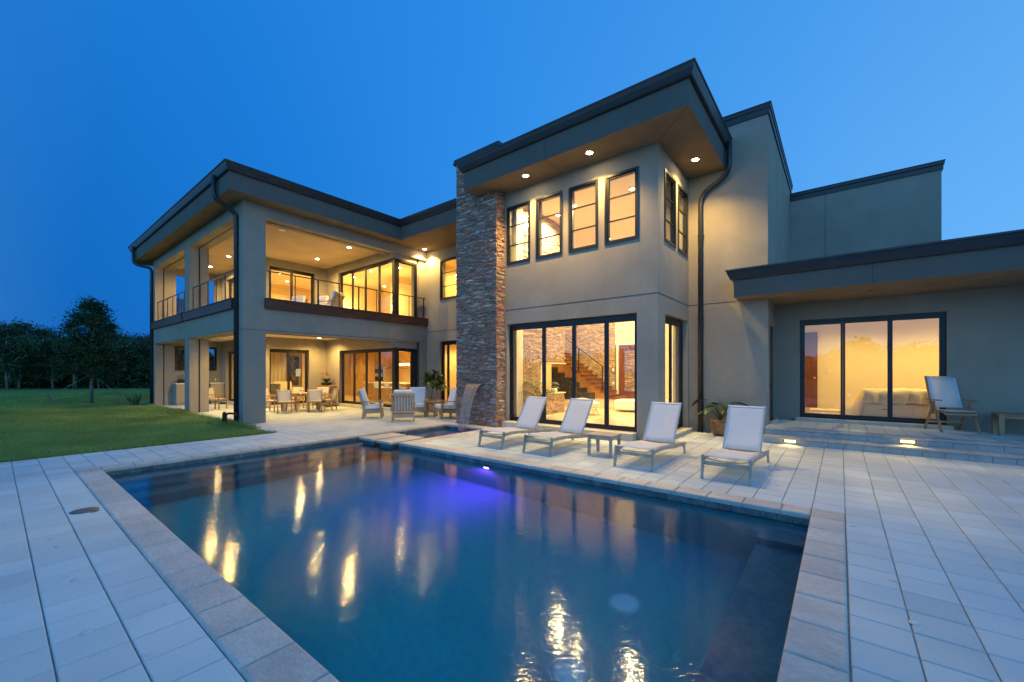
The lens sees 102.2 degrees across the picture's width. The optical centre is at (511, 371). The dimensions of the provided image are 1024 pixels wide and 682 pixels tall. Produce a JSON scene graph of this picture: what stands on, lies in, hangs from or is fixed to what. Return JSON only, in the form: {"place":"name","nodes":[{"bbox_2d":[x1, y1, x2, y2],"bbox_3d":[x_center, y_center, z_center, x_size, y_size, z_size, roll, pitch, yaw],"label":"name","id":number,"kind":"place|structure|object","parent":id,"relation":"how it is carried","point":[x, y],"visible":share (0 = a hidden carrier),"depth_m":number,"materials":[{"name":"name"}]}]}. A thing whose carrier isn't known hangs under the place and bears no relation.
{"place":"outdoors","nodes":[
{"label":"outdoors","id":0,"kind":"place"},
{"bbox_2d":[0,387,264,460],"bbox_3d":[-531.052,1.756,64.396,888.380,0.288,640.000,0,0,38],"label":"lawn","id":1,"kind":"structure","parent":0,"point":[27,390],"depth_m":13.62,"materials":[{"name":"green plant"}]},
{"bbox_2d":[0,330,46,389],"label":"slim tree","id":2,"kind":"object","parent":1,"relation":"on","point":[9,361],"visible":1,"depth_m":36.08,"materials":[{"name":"green plant"}]},
{"bbox_2d":[0,333,50,388],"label":"pale tree","id":3,"kind":"object","parent":1,"relation":"on","point":[14,375],"visible":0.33,"depth_m":38.08,"materials":[{"name":"green plant"}]},
{"bbox_2d":[21,343,56,385],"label":"pale tree","id":4,"kind":"object","parent":1,"relation":"on","point":[45,361],"visible":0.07,"depth_m":41.07,"materials":[{"name":"green plant"}]},
{"bbox_2d":[15,331,80,388],"bbox_3d":[-43.607,-1.039,38.903,4.766,5.516,4.303,0,0,-23],"label":"pale tree","id":5,"kind":"object","parent":1,"relation":"on","point":[54,374],"visible":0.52,"depth_m":38.45,"materials":[{"name":"green plant"}]},
{"bbox_2d":[48,336,84,388],"bbox_3d":[-40.998,-0.762,38.819,3.499,4.951,4.153,0,0,-39],"label":"slim tree","id":6,"kind":"object","parent":1,"relation":"on","point":[74,374],"visible":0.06,"depth_m":37.87,"materials":[{"name":"green plant"}]},
{"bbox_2d":[45,374,89,404],"bbox_3d":[-21.889,0.877,20.413,1.728,1.570,0.070,0,0,-21],"label":"tree stake","id":7,"kind":"object","parent":1,"relation":"on","point":[49,397],"visible":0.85,"depth_m":20.16,"materials":[{"name":"brown wood"}]},
{"bbox_2d":[57,339,83,388],"bbox_3d":[-40.802,-0.881,39.112,3.755,5.198,3.881,0,0,-38],"label":"slim tree","id":8,"kind":"object","parent":1,"relation":"on","point":[76,387],"visible":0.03,"depth_m":38.92,"materials":[{"name":"green plant"}]},
{"bbox_2d":[38,295,136,402],"bbox_3d":[-21.131,-1.085,20.742,3.066,5.474,3.491,0,0,38],"label":"young tree","id":9,"kind":"object","parent":1,"relation":"on","point":[85,353],"visible":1,"depth_m":20.39,"materials":[{"name":"green plant"}]},
{"bbox_2d":[97,341,122,388],"bbox_3d":[-38.745,-0.762,38.870,3.638,4.951,3.119,0,0,12],"label":"slim tree","id":10,"kind":"object","parent":1,"relation":"on","point":[113,349],"visible":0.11,"depth_m":39.12,"materials":[{"name":"green plant"}]},
{"bbox_2d":[103,338,134,384],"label":"slim tree","id":11,"kind":"object","parent":1,"relation":"on","point":[121,352],"visible":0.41,"depth_m":40.27,"materials":[{"name":"green plant"}]},
{"bbox_2d":[104,340,149,382],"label":"pale tree","id":12,"kind":"object","parent":1,"relation":"on","point":[133,365],"visible":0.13,"depth_m":41.58,"materials":[{"name":"green plant"}]},
{"bbox_2d":[118,336,149,383],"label":"slim tree","id":13,"kind":"object","parent":1,"relation":"on","point":[140,351],"visible":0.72,"depth_m":40.23,"materials":[{"name":"green plant"}]},
{"bbox_2d":[123,391,146,405],"bbox_3d":[-17.797,1.213,19.487,1.462,0.774,1.159,0,0,14],"label":"grass clump","id":14,"kind":"object","parent":1,"relation":"on","point":[136,401],"visible":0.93,"depth_m":19.44,"materials":[{"name":"green plant"}]},
{"bbox_2d":[222,412,236,423],"bbox_3d":[-8.464,1.423,12.325,0.548,0.454,0.164,0,0,16],"label":"standpipe","id":15,"kind":"object","parent":1,"relation":"on","point":[224,416],"visible":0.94,"depth_m":12.29,"materials":[{"name":"metal"}]},
{"bbox_2d":[363,382,409,400],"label":"kitchen island","id":16,"kind":"structure","parent":0,"point":[373,393],"depth_m":20.81,"materials":[{"name":"brown wood"}]},
{"bbox_2d":[110,428,807,681],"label":"water","id":17,"kind":"structure","parent":0,"point":[357,561],"depth_m":3.65,"materials":[{"name":"blue liquid"}]},
{"bbox_2d":[0,404,1023,681],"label":"patio","id":18,"kind":"structure","parent":0,"point":[168,638],"depth_m":3.65,"materials":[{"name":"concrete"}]},
{"bbox_2d":[69,507,99,513],"bbox_3d":[-4.891,1.596,4.744,0.295,0.006,0.249,0,0,10],"label":"skimmer lid","id":19,"kind":"object","parent":18,"relation":"on","point":[86,510],"visible":1,"depth_m":4.74,"materials":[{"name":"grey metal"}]},
{"bbox_2d":[79,629,92,634],"bbox_3d":[-2.610,1.598,2.534,0.060,0.002,0.059,0,0,38],"label":"deck anchor","id":20,"kind":"object","parent":18,"relation":"on","point":[88,631],"visible":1,"depth_m":2.53,"materials":[{"name":"metal"}]},
{"bbox_2d":[172,383,184,405],"bbox_3d":[-15.684,1.077,19.924,0.650,1.045,0.980,0,0,38],"label":"kitchen counter","id":21,"kind":"object","parent":18,"relation":"on","point":[178,394],"visible":0.48,"depth_m":19.53,"materials":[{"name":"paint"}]},
{"bbox_2d":[209,382,223,403],"bbox_3d":[-14.962,1.077,20.832,0.650,1.045,0.620,0,0,38],"label":"kitchen counter","id":22,"kind":"object","parent":18,"relation":"on","point":[218,387],"visible":0.7,"depth_m":20.66,"materials":[{"name":"paint"}]},
{"bbox_2d":[209,387,227,409],"bbox_3d":[-12.584,1.139,17.566,0.622,0.921,0.554,0,0,-3],"label":"dining chair","id":23,"kind":"object","parent":18,"relation":"on","point":[212,394],"visible":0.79,"depth_m":17.67,"materials":[{"name":"brown wood"}]},
{"bbox_2d":[266,388,281,411],"bbox_3d":[-9.702,1.139,16.646,0.622,0.921,0.554,0,0,1],"label":"dining chair","id":24,"kind":"object","parent":18,"relation":"on","point":[268,396],"visible":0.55,"depth_m":16.74,"materials":[{"name":"beige fabric"}]},
{"bbox_2d":[276,389,296,413],"bbox_3d":[-8.698,1.139,15.946,0.554,0.921,0.622,0,0,-8],"label":"dining chair","id":25,"kind":"object","parent":18,"relation":"on","point":[284,396],"visible":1,"depth_m":15.73,"materials":[{"name":"white fabric"}]},
{"bbox_2d":[291,387,304,408],"bbox_3d":[-9.425,1.139,18.002,0.554,0.921,0.622,0,0,-6],"label":"dining chair","id":26,"kind":"object","parent":18,"relation":"on","point":[295,389],"visible":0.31,"depth_m":18.23,"materials":[{"name":"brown wood"}]},
{"bbox_2d":[284,392,325,411],"bbox_3d":[-8.613,1.232,16.936,1.840,0.735,1.120,0,0,1],"label":"dining table","id":27,"kind":"object","parent":18,"relation":"on","point":[295,394],"visible":0.55,"depth_m":16.54,"materials":[{"name":"brown wood"}]},
{"bbox_2d":[307,389,321,412],"bbox_3d":[-7.768,1.139,16.268,0.554,0.921,0.622,0,0,-27],"label":"dining chair","id":28,"kind":"object","parent":18,"relation":"on","point":[314,396],"visible":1,"depth_m":16.06,"materials":[{"name":"beige fabric"}]},
{"bbox_2d":[312,387,329,407],"bbox_3d":[-8.465,1.139,18.325,0.554,0.921,0.622,0,0,-6],"label":"dining chair","id":29,"kind":"object","parent":18,"relation":"on","point":[325,389],"visible":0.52,"depth_m":18.56,"materials":[{"name":"beige fabric"}]},
{"bbox_2d":[315,385,338,406],"bbox_3d":[-8.674,1.120,19.335,1.200,0.960,0.520,0,0,38],"label":"bar console","id":30,"kind":"object","parent":18,"relation":"on","point":[331,390],"visible":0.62,"depth_m":19.29,"materials":[{"name":"brown wood"}]},
{"bbox_2d":[321,372,331,384],"bbox_3d":[-8.689,0.328,19.371,0.711,0.625,0.740,0,0,38],"label":"flowering plant","id":31,"kind":"object","parent":30,"relation":"on","point":[325,380],"visible":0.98,"depth_m":19.27,"materials":[{"name":"green plant"}]},
{"bbox_2d":[319,388,338,409],"bbox_3d":[-7.623,1.139,17.232,0.622,0.921,0.554,0,0,-3],"label":"dining chair","id":32,"kind":"object","parent":18,"relation":"on","point":[334,394],"visible":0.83,"depth_m":17.16,"materials":[{"name":"brown wood"}]},
{"bbox_2d":[357,388,383,418],"bbox_3d":[-4.907,1.087,14.383,0.854,1.028,0.770,0,0,-14],"label":"armchair","id":33,"kind":"object","parent":18,"relation":"on","point":[368,407],"visible":1,"depth_m":14.10,"materials":[{"name":"white fabric"}]},
{"bbox_2d":[390,390,415,421],"bbox_3d":[-3.501,1.087,13.318,0.770,1.028,0.854,0,0,-13],"label":"armchair","id":34,"kind":"object","parent":18,"relation":"on","point":[403,403],"visible":1,"depth_m":13.04,"materials":[{"name":"brown wood"}]},
{"bbox_2d":[410,387,427,416],"bbox_3d":[-3.441,1.087,14.955,0.770,1.028,0.854,0,0,-8],"label":"armchair","id":35,"kind":"object","parent":18,"relation":"on","point":[421,393],"visible":0.61,"depth_m":15.10,"materials":[{"name":"white fabric"}]},
{"bbox_2d":[423,401,440,415],"bbox_3d":[-2.922,1.350,15.160,0.550,0.500,0.492,0,0,4],"label":"side table","id":36,"kind":"object","parent":18,"relation":"on","point":[431,402],"visible":0.63,"depth_m":15.19,"materials":[{"name":"brown wood"}]},
{"bbox_2d":[419,368,447,410],"bbox_3d":[-3.145,0.713,16.723,1.211,1.735,1.181,0,0,-16],"label":"frangipani","id":37,"kind":"object","parent":18,"relation":"on","point":[428,378],"visible":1,"depth_m":16.52,"materials":[{"name":"green plant"}]},
{"bbox_2d":[433,388,456,418],"bbox_3d":[-2.238,1.087,14.441,0.854,1.028,0.770,0,0,-31],"label":"armchair","id":38,"kind":"object","parent":18,"relation":"on","point":[450,406],"visible":0.81,"depth_m":14.28,"materials":[{"name":"white fabric"}]},
{"bbox_2d":[74,422,849,681],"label":"pool coping","id":39,"kind":"object","parent":18,"relation":"on","point":[252,642],"visible":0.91,"depth_m":3.11,"materials":[{"name":"stone"}]},
{"bbox_2d":[478,396,551,448],"bbox_3d":[0.117,1.106,9.434,0.664,0.995,1.933,0,0,37],"label":"sun lounger","id":40,"kind":"object","parent":18,"relation":"on","point":[530,415],"visible":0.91,"depth_m":9.75,"materials":[{"name":"white fabric"}]},
{"bbox_2d":[522,398,593,455],"bbox_3d":[1.068,1.106,8.723,0.664,0.995,1.933,0,0,39],"label":"sun lounger","id":41,"kind":"object","parent":18,"relation":"on","point":[574,421],"visible":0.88,"depth_m":9.04,"materials":[{"name":"white fabric"}]},
{"bbox_2d":[127,57,1023,440],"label":"house","id":42,"kind":"structure","parent":18,"relation":"on","point":[679,237],"depth_m":11.89,"materials":[{"name":"paint"}]},
{"bbox_2d":[177,298,183,313],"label":"slatted chair","id":43,"kind":"object","parent":42,"relation":"on","point":[180,303],"visible":0.23,"depth_m":19.06,"materials":[{"name":"grey"}]},
{"bbox_2d":[175,346,216,370],"bbox_3d":[-15.683,-0.640,20.512,0.120,1.180,1.700,0,0,38],"label":"window","id":44,"kind":"structure","parent":42,"relation":"in","point":[215,349],"depth_m":20.93,"materials":[{"name":"black glass"}]},
{"bbox_2d":[229,351,233,400],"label":"sliding door","id":45,"kind":"structure","parent":42,"relation":"in","point":[231,352],"depth_m":20.85,"materials":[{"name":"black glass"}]},
{"bbox_2d":[229,279,233,297],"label":"sliding door","id":46,"kind":"structure","parent":42,"relation":"in","point":[232,281],"depth_m":20.84,"materials":[{"name":"black metal"}]},
{"bbox_2d":[271,384,280,399],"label":"tub chair","id":47,"kind":"object","parent":42,"relation":"on","point":[274,387],"visible":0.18,"depth_m":19.43,"materials":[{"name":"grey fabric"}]},
{"bbox_2d":[271,352,285,381],"bbox_3d":[-13.568,0.055,22.825,0.099,2.810,2.055,0,0,38],"label":"curtain","id":48,"kind":"object","parent":42,"relation":"hanging from","point":[278,366],"visible":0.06,"depth_m":23.30,"materials":[{"name":"beige fabric"}]},
{"bbox_2d":[271,381,298,397],"bbox_3d":[-12.429,0.988,21.629,0.925,0.904,2.100,0,0,38],"label":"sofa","id":49,"kind":"object","parent":42,"relation":"on","point":[283,385],"visible":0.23,"depth_m":22.16,"materials":[{"name":"beige fabric"}]},
{"bbox_2d":[270,349,307,404],"bbox_3d":[-10.196,0.235,18.846,0.145,2.470,1.720,0,0,38],"label":"sliding door","id":50,"kind":"structure","parent":42,"relation":"in","point":[288,352],"depth_m":18.87,"materials":[{"name":"black glass"}]},
{"bbox_2d":[270,266,313,303],"bbox_3d":[-10.126,-3.415,18.969,0.100,2.490,2.000,0,0,38],"label":"sliding door","id":51,"kind":"structure","parent":42,"relation":"in","point":[291,272],"depth_m":18.98,"materials":[{"name":"black metal"}]},
{"bbox_2d":[290,356,298,384],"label":"window","id":52,"kind":"structure","parent":42,"relation":"in","point":[290,356],"depth_m":24.32,"materials":[{"name":"black glass"}]},
{"bbox_2d":[291,296,308,302],"bbox_3d":[-8.978,-2.653,17.045,0.770,1.028,0.854,0,0,8],"label":"armchair","id":53,"kind":"object","parent":42,"relation":"on","point":[303,298],"visible":0.2,"depth_m":17.24,"materials":[{"name":"white fabric"}]},
{"bbox_2d":[315,296,330,304],"bbox_3d":[-8.039,-2.653,17.074,0.770,1.028,0.854,0,0,24],"label":"armchair","id":54,"kind":"object","parent":42,"relation":"on","point":[323,298],"visible":0.17,"depth_m":17.20,"materials":[{"name":"white fabric"}]},
{"bbox_2d":[319,290,344,306],"bbox_3d":[-7.130,-2.653,16.256,0.854,1.028,0.770,0,0,2],"label":"armchair","id":55,"kind":"object","parent":42,"relation":"on","point":[335,296],"visible":0.39,"depth_m":16.00,"materials":[{"name":"white fabric"}]},
{"bbox_2d":[341,258,396,313],"bbox_3d":[-6.398,-3.402,18.203,4.230,2.465,0.140,0,0,38],"label":"sliding door","id":56,"kind":"structure","parent":42,"relation":"in","point":[394,261],"depth_m":17.57,"materials":[{"name":"black metal"}]},
{"bbox_2d":[342,348,396,406],"bbox_3d":[-6.351,0.248,18.166,4.110,2.445,0.140,0,0,38],"label":"sliding door","id":57,"kind":"structure","parent":42,"relation":"in","point":[394,350],"depth_m":18.16,"materials":[{"name":"black metal"}]},
{"bbox_2d":[384,383,391,402],"bbox_3d":[-5.771,0.995,19.580,0.400,0.950,0.424,0,0,38],"label":"bar stool","id":58,"kind":"object","parent":42,"relation":"on","point":[386,385],"visible":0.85,"depth_m":19.44,"materials":[{"name":"white fabric"}]},
{"bbox_2d":[397,348,416,389],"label":"sliding door","id":59,"kind":"structure","parent":42,"relation":"in","point":[398,349],"depth_m":17.47,"materials":[{"name":"black glass"}]},
{"bbox_2d":[397,259,416,316],"bbox_3d":[-4.432,-3.400,17.375,0.100,2.460,1.030,0,0,38],"label":"sliding door","id":60,"kind":"structure","parent":42,"relation":"in","point":[414,265],"depth_m":17.60,"materials":[{"name":"black glass"}]},
{"bbox_2d":[440,256,456,299],"bbox_3d":[-2.364,-3.865,17.003,1.660,1.690,0.120,0,0,38],"label":"window","id":61,"kind":"structure","parent":42,"relation":"in","point":[452,258],"depth_m":17.45,"materials":[{"name":"black glass"}]},
{"bbox_2d":[442,341,456,403],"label":"sliding door","id":62,"kind":"structure","parent":42,"relation":"in","point":[448,343],"depth_m":17.42,"materials":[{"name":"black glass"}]},
{"bbox_2d":[507,200,529,265],"bbox_3d":[0.211,-3.930,11.814,0.830,1.680,0.120,0,0,38],"label":"window","id":63,"kind":"structure","parent":42,"relation":"in","point":[527,203],"depth_m":11.89,"materials":[{"name":"black glass"}]},
{"bbox_2d":[519,382,558,418],"bbox_3d":[0.777,0.865,12.570,1.265,1.129,1.323,0,0,38],"label":"indoor palm","id":64,"kind":"object","parent":42,"relation":"on","point":[537,392],"visible":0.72,"depth_m":12.45,"materials":[{"name":"green plant"}]},
{"bbox_2d":[535,190,561,259],"bbox_3d":[1.018,-3.930,11.173,0.850,1.680,0.120,0,0,38],"label":"window","id":65,"kind":"structure","parent":42,"relation":"in","point":[537,201],"depth_m":11.29,"materials":[{"name":"black metal"}]},
{"bbox_2d":[551,367,594,399],"bbox_3d":[2.451,0.485,17.584,2.156,1.350,0.458,0,0,38],"label":"stepped chest","id":66,"kind":"object","parent":42,"relation":"on","point":[563,381],"visible":0.57,"depth_m":17.46,"materials":[{"name":"brown wood"}]},
{"bbox_2d":[510,313,636,431],"bbox_3d":[1.492,0.025,10.974,3.900,2.810,0.100,0,0,38],"label":"sliding door","id":67,"kind":"structure","parent":42,"relation":"in","point":[605,320],"depth_m":10.82,"materials":[{"name":"black glass"}]},
{"bbox_2d":[569,179,597,252],"bbox_3d":[1.836,-3.930,10.523,0.840,1.680,0.120,0,0,38],"label":"window","id":68,"kind":"structure","parent":42,"relation":"in","point":[594,182],"depth_m":10.57,"materials":[{"name":"black metal"}]},
{"bbox_2d":[592,401,599,414],"bbox_3d":[2.494,1.200,13.665,0.660,0.450,0.600,0,0,-13],"label":"stool","id":69,"kind":"object","parent":42,"relation":"on","point":[595,403],"visible":0.33,"depth_m":13.46,"materials":[{"name":"white fabric"}]},
{"bbox_2d":[604,166,638,244],"bbox_3d":[2.630,-3.930,9.891,0.850,1.680,0.120,0,0,38],"label":"window","id":70,"kind":"structure","parent":42,"relation":"in","point":[635,170],"depth_m":9.91,"materials":[{"name":"black glass"}]},
{"bbox_2d":[616,345,634,397],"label":"front door","id":71,"kind":"structure","parent":42,"relation":"in","point":[629,357],"depth_m":18.11,"materials":[{"name":"paint"}]},
{"bbox_2d":[664,168,675,247],"bbox_3d":[3.788,-3.910,10.006,0.120,1.680,0.820,0,0,38],"label":"window","id":72,"kind":"structure","parent":42,"relation":"in","point":[667,175],"depth_m":10.24,"materials":[{"name":"black glass"}]},
{"bbox_2d":[665,316,682,428],"bbox_3d":[4.027,0.065,10.531,0.100,2.870,1.820,0,0,38],"label":"sliding door","id":73,"kind":"structure","parent":42,"relation":"in","point":[670,321],"depth_m":11.14,"materials":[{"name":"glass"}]},
{"bbox_2d":[678,184,687,256],"bbox_3d":[4.419,-3.910,10.800,0.120,1.680,0.830,0,0,38],"label":"window","id":74,"kind":"structure","parent":42,"relation":"in","point":[681,191],"depth_m":11.04,"materials":[{"name":"black glass"}]},
{"bbox_2d":[770,326,772,418],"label":"side door","id":75,"kind":"structure","parent":42,"relation":"in","point":[771,329],"depth_m":10.84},
{"bbox_2d":[805,332,816,406],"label":"bedroom door","id":76,"kind":"structure","parent":42,"relation":"in","point":[810,337],"depth_m":13.90,"materials":[{"name":"brown wood"}]},
{"bbox_2d":[809,408,840,411],"bbox_3d":[9.705,1.175,12.533,1.100,0.050,0.600,0,0,38],"label":"fur rug","id":77,"kind":"object","parent":42,"relation":"on","point":[825,410],"visible":0.56,"depth_m":12.53,"materials":[{"name":"white fur"}]},
{"bbox_2d":[800,312,945,424],"bbox_3d":[8.710,-0.075,10.140,2.700,2.550,0.145,0,0,38],"label":"sliding door","id":78,"kind":"structure","parent":42,"relation":"in","point":[941,315],"depth_m":9.92,"materials":[{"name":"black glass"}]},
{"bbox_2d":[845,388,938,418],"bbox_3d":[10.543,0.840,11.182,2.567,1.418,1.786,0,0,38],"label":"bed","id":79,"kind":"object","parent":42,"relation":"on","point":[911,403],"visible":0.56,"depth_m":10.80,"materials":[{"name":"beige fabric"}]},
{"bbox_2d":[586,431,621,457],"bbox_3d":[1.783,1.400,7.997,0.540,0.400,0.492,0,0,37],"label":"side table","id":80,"kind":"object","parent":18,"relation":"on","point":[598,436],"visible":0.94,"depth_m":7.94,"materials":[{"name":"brown wood"}]},
{"bbox_2d":[613,402,685,470],"bbox_3d":[2.566,1.106,7.558,0.664,0.995,1.933,0,0,38],"label":"sun lounger","id":81,"kind":"object","parent":18,"relation":"on","point":[661,425],"visible":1,"depth_m":7.90,"materials":[{"name":"white fabric"}]},
{"bbox_2d":[692,399,747,435],"bbox_3d":[5.218,1.160,10.382,1.508,0.880,1.099,0,0,38],"label":"potted plant","id":82,"kind":"object","parent":18,"relation":"on","point":[717,427],"visible":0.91,"depth_m":10.24,"materials":[{"name":"green plant"}]},
{"bbox_2d":[700,405,768,485],"bbox_3d":[3.680,1.106,6.737,0.664,0.995,1.933,0,0,38],"label":"sun lounger","id":83,"kind":"object","parent":18,"relation":"on","point":[743,433],"visible":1,"depth_m":7.08,"materials":[{"name":"white fabric"}]},
{"bbox_2d":[763,438,1023,465],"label":"step riser","id":84,"kind":"object","parent":18,"relation":"on","point":[1005,461],"visible":0.81,"depth_m":7.88,"materials":[{"name":"grey stone"}]},
{"bbox_2d":[783,439,796,443],"bbox_3d":[6.076,1.522,9.028,0.240,0.075,0.020,0,0,38],"label":"step light","id":85,"kind":"object","parent":84,"relation":"attached to","point":[789,441],"visible":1,"depth_m":9.02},
{"bbox_2d":[763,434,1023,459],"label":"step nosing","id":86,"kind":"object","parent":84,"relation":"on","point":[932,449],"visible":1,"depth_m":7.96,"materials":[{"name":"grey stone"}]},
{"bbox_2d":[908,620,920,625],"bbox_3d":[2.561,1.598,2.627,0.060,0.002,0.059,0,0,38],"label":"deck anchor","id":87,"kind":"object","parent":18,"relation":"on","point":[913,622],"visible":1,"depth_m":2.63,"materials":[{"name":"metal"}]},
{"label":"terrace bed","id":88,"kind":"structure","parent":18,"relation":"on","visible":0},
{"bbox_2d":[765,429,1023,453],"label":"step riser","id":89,"kind":"object","parent":88,"relation":"attached to","point":[919,443],"visible":0.79,"depth_m":8.19,"materials":[{"name":"grey stone"}]},
{"bbox_2d":[765,425,1023,447],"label":"step nosing","id":90,"kind":"object","parent":89,"relation":"on","point":[952,440],"visible":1,"depth_m":8.18,"materials":[{"name":"grey stone"}]},
{"bbox_2d":[899,439,915,443],"bbox_3d":[7.755,1.373,8.102,0.240,0.075,0.020,0,0,38],"label":"step light","id":91,"kind":"object","parent":89,"relation":"attached to","point":[907,441],"visible":1,"depth_m":8.10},
{"bbox_2d":[0,0,1023,390],"label":"sky","id":92,"kind":"structure","parent":0,"point":[111,111],"materials":[{"name":"blue"}]},
{"bbox_2d":[614,399,634,410],"bbox_3d":[4.278,1.220,14.866,1.000,0.420,0.750,0,0,33],"label":"ottoman","id":93,"kind":"object","parent":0,"point":[624,404],"visible":0.5,"depth_m":14.63,"materials":[{"name":"white fabric"}]},
{"bbox_2d":[768,419,1023,442],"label":"terrace","id":94,"kind":"structure","parent":0,"point":[987,436],"depth_m":8.88,"materials":[{"name":"stone"}]},
{"bbox_2d":[924,376,981,433],"bbox_3d":[9.468,0.695,8.936,0.660,1.196,0.759,0,0,21],"label":"deck chair","id":95,"kind":"object","parent":94,"relation":"on","point":[943,391],"visible":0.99,"depth_m":9.07,"materials":[{"name":"fabric"}]},
{"bbox_2d":[991,412,1023,435],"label":"side table","id":96,"kind":"object","parent":94,"relation":"on","point":[998,422],"visible":1,"depth_m":8.25,"materials":[{"name":"brown wood"}]},
{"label":"pool basin","id":97,"kind":"structure","parent":0,"visible":0},
{"bbox_2d":[360,433,405,443],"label":"stepping slab","id":98,"kind":"structure","parent":97,"relation":"on","point":[372,439],"depth_m":9.99,"materials":[{"name":"stone"}]},
{"bbox_2d":[376,435,423,447],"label":"stepping slab","id":99,"kind":"structure","parent":97,"relation":"on","point":[392,442],"depth_m":9.55,"materials":[{"name":"stone"}]},
{"bbox_2d":[105,426,809,681],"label":"waterline tiles","id":100,"kind":"object","parent":97,"relation":"attached to","point":[786,518],"visible":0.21,"depth_m":6.88,"materials":[{"name":"tile"}]},
{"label":"forest floor","id":101,"kind":"structure","parent":0,"visible":0},
{"bbox_2d":[0,317,56,345],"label":"umbrella pine","id":102,"kind":"object","parent":101,"relation":"on","point":[18,327],"visible":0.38,"depth_m":44.07,"materials":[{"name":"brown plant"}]},
{"bbox_2d":[1,322,68,339],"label":"umbrella pine","id":103,"kind":"object","parent":101,"relation":"on","point":[37,330],"visible":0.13,"depth_m":47.09,"materials":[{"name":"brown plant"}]},
{"bbox_2d":[19,333,58,343],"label":"broadleaf tree","id":104,"kind":"object","parent":101,"relation":"on","point":[36,338],"visible":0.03,"depth_m":43.78,"materials":[{"name":"green plant"}]},
{"bbox_2d":[30,327,67,358],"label":"broadleaf tree","id":105,"kind":"object","parent":101,"relation":"on","point":[50,335],"visible":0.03,"depth_m":45.03,"materials":[{"name":"green plant"}]},
{"bbox_2d":[117,327,146,367],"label":"broadleaf tree","id":106,"kind":"object","parent":101,"relation":"on","point":[132,338],"visible":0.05,"depth_m":46.73,"materials":[{"name":"green plant"}]},
{"bbox_2d":[0,348,295,387],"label":"undergrowth","id":107,"kind":"object","parent":101,"relation":"on","point":[139,382],"visible":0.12,"depth_m":40.23,"materials":[{"name":"green plant"}]},
{"bbox_2d":[137,334,184,377],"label":"broadleaf tree","id":108,"kind":"object","parent":101,"relation":"on","point":[148,342],"visible":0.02,"depth_m":46.88,"materials":[{"name":"green plant"}]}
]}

